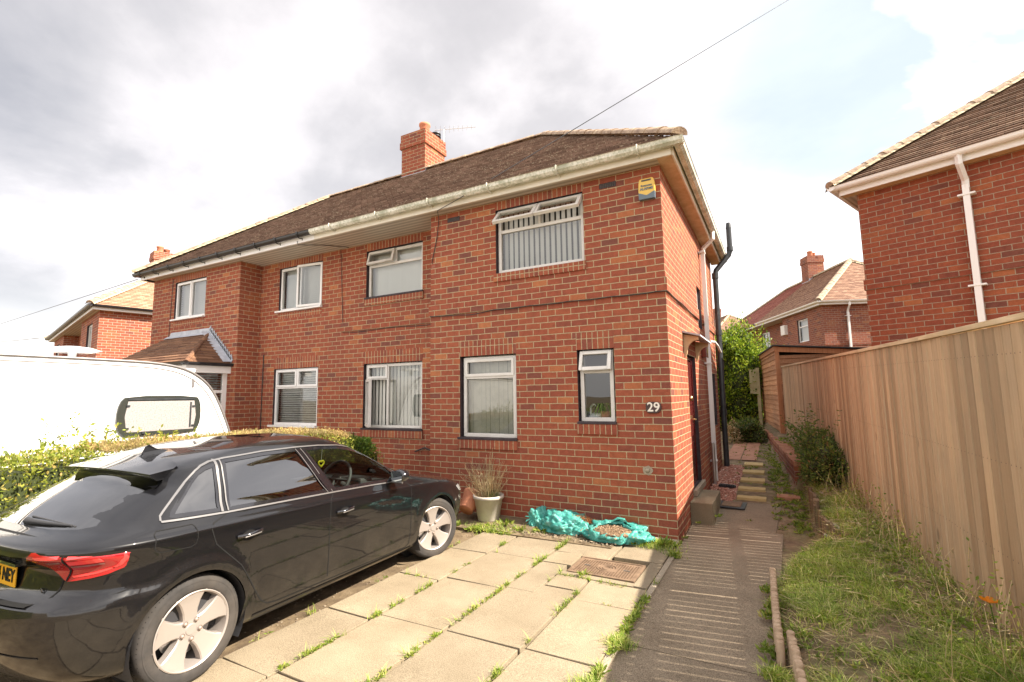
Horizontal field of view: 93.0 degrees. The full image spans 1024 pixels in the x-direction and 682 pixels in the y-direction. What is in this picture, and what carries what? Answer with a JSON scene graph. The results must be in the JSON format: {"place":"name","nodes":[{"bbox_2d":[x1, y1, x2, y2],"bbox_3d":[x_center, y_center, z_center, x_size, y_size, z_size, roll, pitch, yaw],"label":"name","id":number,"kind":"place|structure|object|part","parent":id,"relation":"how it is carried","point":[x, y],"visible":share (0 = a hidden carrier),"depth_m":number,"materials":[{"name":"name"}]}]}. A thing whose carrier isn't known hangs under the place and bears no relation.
{"place":"outdoors","nodes":[
{"label":"outdoors","id":0,"kind":"place"},
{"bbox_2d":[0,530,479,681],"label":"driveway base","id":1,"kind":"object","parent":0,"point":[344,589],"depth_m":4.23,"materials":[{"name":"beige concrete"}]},
{"bbox_2d":[11,530,472,681],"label":"loose grit","id":2,"kind":"object","parent":1,"relation":"on","point":[318,599],"visible":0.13,"depth_m":4.12,"materials":[{"name":"gravel"}]},
{"bbox_2d":[191,532,670,681],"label":"driveway","id":3,"kind":"structure","parent":0,"point":[485,636],"depth_m":3.69,"materials":[{"name":"beige concrete"}]},
{"bbox_2d":[0,433,460,681],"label":"parked car","id":4,"kind":"object","parent":3,"relation":"on","point":[184,560],"visible":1,"depth_m":3.16,"materials":[{"name":"black paint"}]},
{"bbox_3d":[-2.879,1.024,3.201,1.270,0.247,0.497,-4,-8,25],"label":"rear window","id":5,"kind":"part","parent":4,"relation":"part of","materials":[{"name":"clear glass"}]},
{"bbox_3d":[-2.084,0.979,3.188,0.183,0.283,0.356,-4,-8,25],"label":"quarter window","id":6,"kind":"part","parent":4,"relation":"part of","materials":[{"name":"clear glass"}]},
{"bbox_3d":[-1.820,1.040,3.740,0.196,0.348,0.867,-4,-8,25],"label":"rear side window","id":7,"kind":"part","parent":4,"relation":"part of","materials":[{"name":"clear glass"}]},
{"bbox_2d":[318,455,324,467],"bbox_3d":[-1.936,1.180,4.930,0.016,0.215,0.085,-4,-7,28],"label":"air freshener","id":8,"kind":"object","parent":4,"relation":"hanging from","point":[321,461],"visible":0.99,"depth_m":4.92,"materials":[{"name":"yellow plastic"}]},
{"bbox_2d":[248,513,789,681],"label":"weeds","id":9,"kind":"object","parent":3,"relation":"on","point":[666,541],"visible":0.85,"depth_m":3.74,"materials":[{"name":"green plant"}]},
{"bbox_2d":[567,556,645,582],"bbox_3d":[0.940,2.275,4.814,0.666,0.056,0.470,-4,-7,28],"label":"manhole cover","id":10,"kind":"object","parent":3,"relation":"on","point":[617,570],"visible":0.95,"depth_m":4.79,"materials":[{"name":"metal"}]},
{"bbox_2d":[0,0,1023,355],"label":"sky","id":11,"kind":"structure","parent":0,"point":[129,129],"materials":[{"name":"white"}]},
{"bbox_2d":[456,512,614,548],"bbox_3d":[0.206,2.524,6.244,2.380,0.300,0.620,-4,-7,28],"label":"soil strip","id":12,"kind":"object","parent":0,"point":[462,516],"visible":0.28,"depth_m":6.16,"materials":[{"name":"brown soil"}]},
{"bbox_2d":[460,487,480,514],"bbox_3d":[-0.584,2.230,6.719,0.297,0.297,0.270,-4,33,28],"label":"plant pot","id":13,"kind":"object","parent":12,"relation":"on","point":[467,506],"visible":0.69,"depth_m":6.63,"materials":[{"name":"ceramic"}]},
{"bbox_2d":[457,448,511,521],"bbox_3d":[-0.356,1.943,6.645,0.822,0.970,0.606,-4,-7,28],"label":"plant pot","id":14,"kind":"object","parent":12,"relation":"on","point":[488,503],"visible":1,"depth_m":6.53,"materials":[{"name":"beige ceramic"}]},
{"bbox_2d":[525,506,545,527],"bbox_3d":[0.348,2.284,6.334,0.332,0.274,0.310,-4,-7,28],"label":"tied sack","id":15,"kind":"object","parent":12,"relation":"on","point":[536,515],"visible":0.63,"depth_m":6.26,"materials":[{"name":"teal plastic"}]},
{"bbox_2d":[485,526,615,546],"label":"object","id":16,"kind":"structure","parent":12,"relation":"on","point":[555,535],"depth_m":5.89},
{"bbox_2d":[538,509,588,535],"bbox_3d":[0.653,2.262,6.161,0.642,0.269,0.528,-1,-6,4],"label":"bulging sack","id":17,"kind":"object","parent":12,"relation":"on","point":[556,521],"visible":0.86,"depth_m":6.01,"materials":[{"name":"teal plastic"}]},
{"bbox_2d":[576,517,655,544],"bbox_3d":[1.236,2.228,5.729,0.899,0.223,0.674,-4,-7,28],"label":"open sack","id":18,"kind":"object","parent":12,"relation":"on","point":[618,531],"visible":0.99,"depth_m":5.62,"materials":[{"name":"teal plastic"}]},
{"bbox_2d":[572,523,588,531],"bbox_3d":[0.914,2.298,5.959,0.442,0.125,0.252,-4,-7,28],"label":"plastic sheet","id":19,"kind":"object","parent":18,"relation":"on","point":[581,530],"visible":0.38,"depth_m":5.90,"materials":[{"name":"teal plastic"}]},
{"bbox_2d":[572,514,594,523],"bbox_3d":[0.839,2.265,6.066,0.579,0.225,0.244,-4,-7,28],"label":"dead fern","id":20,"kind":"object","parent":18,"relation":"on","point":[582,517],"visible":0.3,"depth_m":6.03,"materials":[{"name":"brown plant"}]},
{"bbox_2d":[600,500,782,681],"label":"path","id":21,"kind":"structure","parent":0,"point":[700,620],"depth_m":3.91,"materials":[{"name":"concrete"}]},
{"bbox_2d":[690,489,720,524],"bbox_3d":[2.760,2.355,6.891,0.285,0.305,0.990,-4,-7,28],"label":"doorstep","id":22,"kind":"object","parent":21,"relation":"on","point":[705,506],"depth_m":6.50,"materials":[{"name":"concrete"}]},
{"bbox_2d":[720,500,746,509],"bbox_3d":[3.273,2.435,7.227,0.380,0.028,0.440,-5,-7,30],"label":"doormat","id":23,"kind":"object","parent":21,"relation":"on","point":[734,505],"visible":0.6,"depth_m":7.14,"materials":[{"name":"plastic"}]},
{"bbox_2d":[729,442,759,459],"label":"paving","id":24,"kind":"structure","parent":0,"point":[752,447],"depth_m":12.05,"materials":[{"name":"stone"}]},
{"bbox_2d":[717,421,1023,681],"bbox_3d":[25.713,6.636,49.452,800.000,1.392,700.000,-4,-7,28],"label":"ground","id":25,"kind":"structure","parent":0,"point":[793,541],"depth_m":3.39,"materials":[{"name":"green plant"}]},
{"bbox_2d":[43,246,172,358],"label":"brick house","id":26,"kind":"structure","parent":25,"relation":"on","point":[116,323],"depth_m":16.22,"materials":[{"name":"red brick"}]},
{"bbox_2d":[88,324,92,347],"bbox_3d":[-14.460,-0.066,16.721,1.091,1.010,0.274,-5,-7,31],"label":"window","id":27,"kind":"structure","parent":26,"relation":"in","point":[90,327],"depth_m":17.01,"materials":[{"name":"white plastic"}]},
{"bbox_2d":[0,346,230,467],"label":"caravan","id":28,"kind":"object","parent":25,"relation":"on","point":[147,397],"visible":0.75,"depth_m":6.20,"materials":[{"name":"white"}]},
{"bbox_2d":[115,395,200,436],"bbox_3d":[-4.911,1.037,6.803,0.045,0.540,1.060,-4,-7,28],"label":"window","id":29,"kind":"structure","parent":28,"relation":"in","point":[180,413],"depth_m":6.75,"materials":[{"name":"grey plastic"}]},
{"bbox_2d":[0,412,384,509],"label":"privet hedge","id":30,"kind":"object","parent":25,"relation":"on","point":[19,481],"visible":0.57,"depth_m":4.34,"materials":[{"name":"green plant"}]},
{"bbox_2d":[342,432,378,455],"bbox_3d":[-2.362,1.577,7.313,0.675,0.410,0.660,-1,-6,3],"label":"privet tuft","id":31,"kind":"object","parent":30,"relation":"on","point":[366,440],"visible":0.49,"depth_m":7.20,"materials":[{"name":"green plant"}]},
{"bbox_2d":[122,170,416,439],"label":"brick house","id":32,"kind":"structure","parent":25,"relation":"on","point":[246,322],"depth_m":10.22,"materials":[{"name":"red brick"}]},
{"bbox_2d":[1,279,137,323],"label":"overhead cable","id":33,"kind":"object","parent":32,"relation":"attached to","point":[75,299],"visible":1,"depth_m":14.48,"materials":[{"name":"black plastic"}]},
{"bbox_2d":[170,277,206,321],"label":"window","id":34,"kind":"structure","parent":32,"relation":"in","point":[191,295],"depth_m":11.19,"materials":[{"name":"white plastic"}]},
{"bbox_2d":[199,374,226,413],"bbox_3d":[-7.454,1.842,10.396,3.080,2.200,0.760,-4,-7,28],"label":"bay window","id":35,"kind":"structure","parent":32,"relation":"in","point":[222,391],"depth_m":10.03,"materials":[{"name":"white plastic"}]},
{"bbox_2d":[267,367,317,427],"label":"window","id":36,"kind":"structure","parent":32,"relation":"in","point":[296,389],"depth_m":10.01,"materials":[{"name":"white plastic"}]},
{"bbox_2d":[274,262,322,312],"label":"window","id":37,"kind":"structure","parent":32,"relation":"in","point":[301,285],"depth_m":10.11,"materials":[{"name":"white plastic"}]},
{"bbox_2d":[308,122,732,540],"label":"brick house","id":38,"kind":"structure","parent":25,"relation":"on","point":[521,316],"depth_m":7.10,"materials":[{"name":"red brick"}]},
{"bbox_2d":[365,361,421,428],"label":"window","id":39,"kind":"structure","parent":38,"relation":"in","point":[393,391],"depth_m":8.77,"materials":[{"name":"white plastic"}]},
{"bbox_2d":[366,242,422,296],"bbox_3d":[-2.113,-1.386,8.916,1.445,1.265,0.241,-4,-7,28],"label":"window","id":40,"kind":"structure","parent":38,"relation":"in","point":[399,269],"depth_m":8.99,"materials":[{"name":"white plastic"}]},
{"bbox_2d":[464,354,516,437],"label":"window","id":41,"kind":"structure","parent":38,"relation":"in","point":[490,399],"depth_m":7.25,"materials":[{"name":"white plastic"}]},
{"bbox_2d":[492,193,583,272],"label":"window","id":42,"kind":"structure","parent":38,"relation":"in","point":[551,232],"depth_m":7.13,"materials":[{"name":"white plastic"}]},
{"bbox_2d":[589,404,600,416],"bbox_3d":[1.114,0.937,6.463,0.189,0.205,0.090,-4,-7,28],"label":"swan ornament","id":43,"kind":"object","parent":38,"relation":"on","point":[594,414],"visible":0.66,"depth_m":6.44,"materials":[{"name":"white ceramic"}]},
{"bbox_2d":[578,349,615,421],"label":"window","id":44,"kind":"structure","parent":38,"relation":"in","point":[596,367],"depth_m":6.53,"materials":[{"name":"white plastic"}]},
{"bbox_2d":[587,403,615,416],"bbox_3d":[1.224,0.921,6.405,0.709,0.213,0.373,-4,-7,28],"label":"houseplant","id":45,"kind":"object","parent":38,"relation":"on","point":[605,407],"visible":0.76,"depth_m":6.36,"materials":[{"name":"plant"}]},
{"bbox_2d":[460,0,787,197],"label":"overhead cable","id":46,"kind":"object","parent":38,"relation":"on","point":[631,94],"visible":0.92,"depth_m":8.02,"materials":[{"name":"black plastic"}]},
{"bbox_2d":[638,177,655,200],"bbox_3d":[1.722,-1.940,6.203,0.208,0.272,0.060,-4,-7,28],"label":"alarm box","id":47,"kind":"object","parent":38,"relation":"attached to","point":[646,189],"visible":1,"depth_m":6.18,"materials":[{"name":"yellow plastic"}]},
{"bbox_2d":[646,402,661,412],"bbox_3d":[1.731,0.813,5.933,0.190,0.142,0.024,-4,-7,28],"label":"number plaque","id":48,"kind":"object","parent":38,"relation":"attached to","point":[653,407],"visible":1,"depth_m":5.92,"materials":[{"name":"white ceramic"}]},
{"bbox_2d":[687,356,697,483],"bbox_3d":[2.724,1.194,7.413,0.102,1.939,0.820,-4,-7,28],"label":"door","id":49,"kind":"structure","parent":38,"relation":"in","point":[689,360],"depth_m":7.60,"materials":[{"name":"red wood"}]},
{"bbox_2d":[252,517,794,681],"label":"grass tufts","id":50,"kind":"object","parent":25,"relation":"on","point":[627,645],"visible":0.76,"depth_m":3.44,"materials":[{"name":"green plant"}]},
{"bbox_2d":[595,537,679,681],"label":"kerb","id":51,"kind":"structure","parent":25,"relation":"on","point":[652,587],"depth_m":4.39,"materials":[{"name":"grey concrete"}]},
{"bbox_2d":[713,308,738,331],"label":"brick house","id":52,"kind":"structure","parent":25,"relation":"on","point":[724,318],"depth_m":54.51,"materials":[{"name":"red brick"}]},
{"bbox_2d":[710,464,744,500],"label":"red gravel","id":53,"kind":"structure","parent":25,"relation":"on","point":[730,474],"depth_m":8.77,"materials":[{"name":"red gravel"}]},
{"bbox_2d":[718,483,735,487],"bbox_3d":[3.672,2.466,8.286,0.260,0.042,0.100,-6,-8,40],"label":"drain grate","id":54,"kind":"object","parent":53,"relation":"on","point":[726,485],"visible":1,"depth_m":8.26,"materials":[{"name":"black metal"}]},
{"bbox_2d":[721,416,746,443],"bbox_3d":[6.307,2.615,13.819,0.694,0.935,0.872,-4,-7,28],"label":"dry bush","id":55,"kind":"object","parent":25,"relation":"on","point":[730,427],"visible":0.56,"depth_m":13.64,"materials":[{"name":"brown plant"}]},
{"bbox_2d":[727,414,767,443],"bbox_3d":[6.755,2.568,14.006,1.396,0.940,1.509,-4,-7,28],"label":"bush","id":56,"kind":"object","parent":25,"relation":"on","point":[752,431],"visible":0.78,"depth_m":13.66,"materials":[{"name":"green plant"}]},
{"bbox_2d":[715,311,784,430],"bbox_3d":[8.044,1.093,17.424,3.719,4.919,3.259,-4,-7,28],"label":"bush","id":57,"kind":"object","parent":25,"relation":"on","point":[741,351],"visible":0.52,"depth_m":16.65,"materials":[{"name":"green plant"}]},
{"bbox_2d":[737,495,766,501],"bbox_3d":[3.726,2.464,7.549,0.410,0.080,0.200,-4,-7,28],"label":"stepping stone","id":58,"kind":"object","parent":25,"relation":"on","point":[752,498],"visible":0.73,"depth_m":7.50,"materials":[{"name":"beige stone"}]},
{"bbox_2d":[738,486,765,491],"bbox_3d":[3.993,2.485,8.087,0.410,0.080,0.240,-4,-7,28],"label":"stepping stone","id":59,"kind":"object","parent":25,"relation":"on","point":[752,489],"visible":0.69,"depth_m":8.03,"materials":[{"name":"beige stone"}]},
{"bbox_2d":[740,477,764,483],"bbox_3d":[4.324,2.521,8.721,0.390,0.080,0.330,-4,-7,28],"label":"stepping stone","id":60,"kind":"object","parent":25,"relation":"on","point":[753,480],"visible":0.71,"depth_m":8.63,"materials":[{"name":"beige stone"}]},
{"bbox_2d":[742,469,764,474],"bbox_3d":[4.707,2.573,9.461,0.380,0.080,0.340,-4,-7,28],"label":"stepping stone","id":61,"kind":"object","parent":25,"relation":"on","point":[756,472],"visible":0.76,"depth_m":9.39,"materials":[{"name":"beige stone"}]},
{"bbox_2d":[744,462,762,466],"bbox_3d":[5.108,2.630,10.266,0.360,0.080,0.400,-4,-7,28],"label":"stepping stone","id":62,"kind":"object","parent":25,"relation":"on","point":[753,464],"visible":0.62,"depth_m":10.14,"materials":[{"name":"beige stone"}]},
{"bbox_2d":[749,368,762,428],"bbox_3d":[8.039,1.964,15.999,0.300,2.150,0.100,-4,-7,28],"label":"gate post","id":63,"kind":"object","parent":25,"relation":"on","point":[753,385],"visible":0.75,"depth_m":16.00,"materials":[{"name":"brown wood"}]},
{"bbox_2d":[769,567,785,671],"bbox_3d":[2.006,2.081,3.689,0.058,0.262,1.472,-4,-7,26],"label":"log edging","id":64,"kind":"object","parent":25,"relation":"on","point":[778,638],"visible":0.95,"depth_m":3.31,"materials":[{"name":"brown wood"}]},
{"bbox_2d":[765,429,800,486],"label":"brick wall","id":65,"kind":"structure","parent":25,"relation":"on","point":[784,451],"depth_m":9.49,"materials":[{"name":"red brick"}]},
{"bbox_2d":[777,493,800,500],"bbox_3d":[4.284,2.445,7.522,0.320,0.100,0.240,-4,-7,28],"label":"loose brick","id":66,"kind":"object","parent":25,"relation":"on","point":[787,497],"visible":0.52,"depth_m":7.45,"materials":[{"name":"red brick"}]},
{"bbox_2d":[786,630,807,681],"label":"log edging","id":67,"kind":"object","parent":25,"relation":"on","point":[796,662],"visible":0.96,"depth_m":2.92,"materials":[{"name":"brown wood"}]},
{"bbox_2d":[725,241,871,346],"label":"brick house","id":68,"kind":"structure","parent":25,"relation":"on","point":[818,305],"depth_m":21.29,"materials":[{"name":"red brick"}]},
{"bbox_2d":[763,332,770,346],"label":"window","id":69,"kind":"structure","parent":68,"relation":"in","point":[768,333],"depth_m":26.56,"materials":[{"name":"white plastic"}]},
{"bbox_2d":[798,318,808,342],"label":"window","id":70,"kind":"structure","parent":68,"relation":"in","point":[803,324],"depth_m":21.64,"materials":[{"name":"white plastic"}]},
{"bbox_2d":[757,345,866,433],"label":"garden shed","id":71,"kind":"structure","parent":25,"relation":"on","point":[773,359],"depth_m":12.81,"materials":[{"name":"wood"}]},
{"bbox_2d":[779,403,848,487],"bbox_3d":[5.255,1.721,8.322,1.143,1.309,5.078,-4,-7,28],"label":"bush","id":72,"kind":"object","parent":25,"relation":"on","point":[814,450],"visible":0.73,"depth_m":6.89,"materials":[{"name":"green plant"}]},
{"bbox_2d":[807,487,837,538],"bbox_3d":[3.813,2.172,6.045,0.133,0.549,2.586,-4,-7,27],"label":"timber edging","id":73,"kind":"object","parent":25,"relation":"on","point":[814,505],"visible":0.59,"depth_m":5.64,"materials":[{"name":"brown wood"}]},
{"bbox_2d":[819,487,884,536],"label":"border stones","id":74,"kind":"object","parent":25,"relation":"on","point":[835,507],"visible":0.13,"depth_m":5.13,"materials":[{"name":"stone"}]},
{"bbox_2d":[728,437,1023,681],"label":"garden weeds","id":75,"kind":"object","parent":25,"relation":"on","point":[778,470],"visible":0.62,"depth_m":3.91,"materials":[{"name":"green plant"}]},
{"bbox_2d":[781,312,1023,637],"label":"timber fence","id":76,"kind":"object","parent":25,"relation":"on","point":[928,430],"visible":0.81,"depth_m":3.65,"materials":[{"name":"brown wood"}]},
{"bbox_2d":[806,456,1023,681],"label":"tall weeds","id":77,"kind":"object","parent":25,"relation":"on","point":[922,557],"visible":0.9,"depth_m":3.31,"materials":[{"name":"green plant"}]},
{"bbox_2d":[825,71,1023,345],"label":"brick house","id":78,"kind":"structure","parent":25,"relation":"on","point":[938,205],"depth_m":7.38,"materials":[{"name":"red brick"}]},
{"bbox_2d":[978,596,997,628],"bbox_3d":[2.859,1.690,2.886,0.097,0.301,0.100,-4,-7,28],"label":"orange poppy","id":79,"kind":"object","parent":25,"relation":"on","point":[988,600],"visible":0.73,"depth_m":2.91,"materials":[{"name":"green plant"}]}
]}

